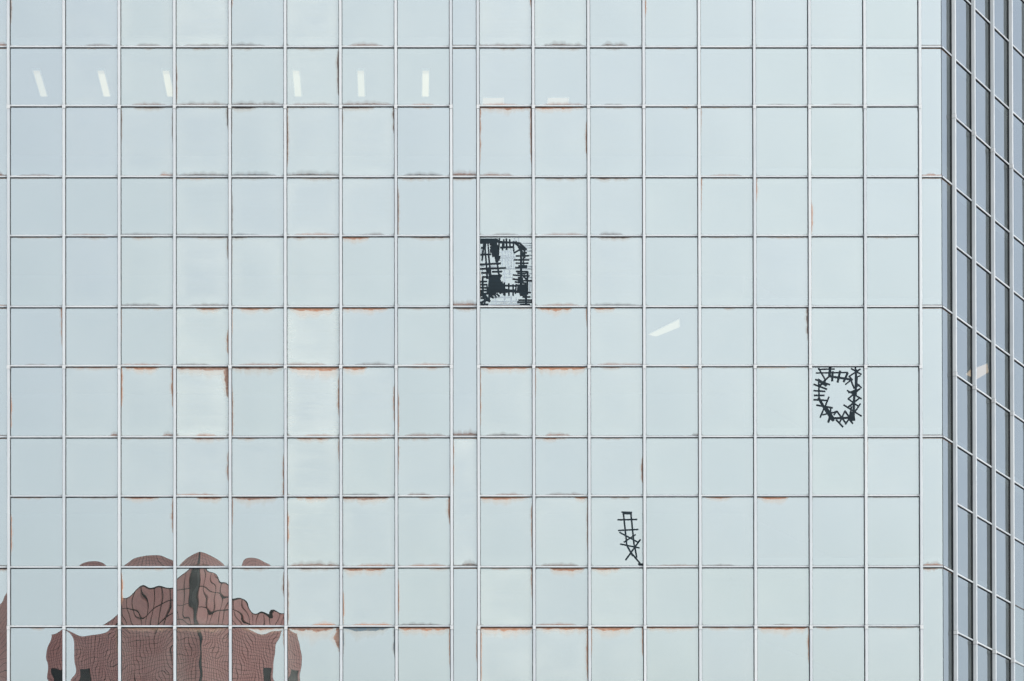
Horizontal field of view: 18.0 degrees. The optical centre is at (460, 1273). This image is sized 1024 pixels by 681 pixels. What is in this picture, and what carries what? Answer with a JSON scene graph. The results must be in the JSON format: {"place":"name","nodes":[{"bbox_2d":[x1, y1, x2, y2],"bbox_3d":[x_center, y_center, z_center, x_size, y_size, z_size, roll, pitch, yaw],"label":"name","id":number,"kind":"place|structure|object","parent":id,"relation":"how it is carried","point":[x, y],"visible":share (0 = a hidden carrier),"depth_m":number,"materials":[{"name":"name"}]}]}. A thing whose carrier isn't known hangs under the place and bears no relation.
{"place":"outdoors","nodes":[
{"label":"outdoors","id":0,"kind":"place"},
{"bbox_2d":[0,0,1023,680],"bbox_3d":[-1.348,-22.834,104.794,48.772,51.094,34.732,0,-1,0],"label":"office tower","id":1,"kind":"structure","parent":0,"point":[284,396],"depth_m":87.59,"materials":[{"name":"blue glass"}]},
{"bbox_2d":[480,238,531,304],"bbox_3d":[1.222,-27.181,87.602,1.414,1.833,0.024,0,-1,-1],"label":"tape patch","id":2,"kind":"object","parent":1,"relation":"on","point":[495,284],"visible":1,"depth_m":87.60,"materials":[{"name":"black plastic"}]},
{"bbox_2d":[617,511,642,565],"bbox_3d":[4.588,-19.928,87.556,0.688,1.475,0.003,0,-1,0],"label":"tape patch","id":3,"kind":"object","parent":1,"relation":"on","point":[631,537],"visible":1,"depth_m":87.56,"materials":[{"name":"black plastic"}]},
{"bbox_2d":[813,367,861,426],"bbox_3d":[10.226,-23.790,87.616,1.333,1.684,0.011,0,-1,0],"label":"tape patch","id":4,"kind":"object","parent":1,"relation":"attached to","point":[850,415],"visible":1,"depth_m":87.62,"materials":[{"name":"black plastic"}]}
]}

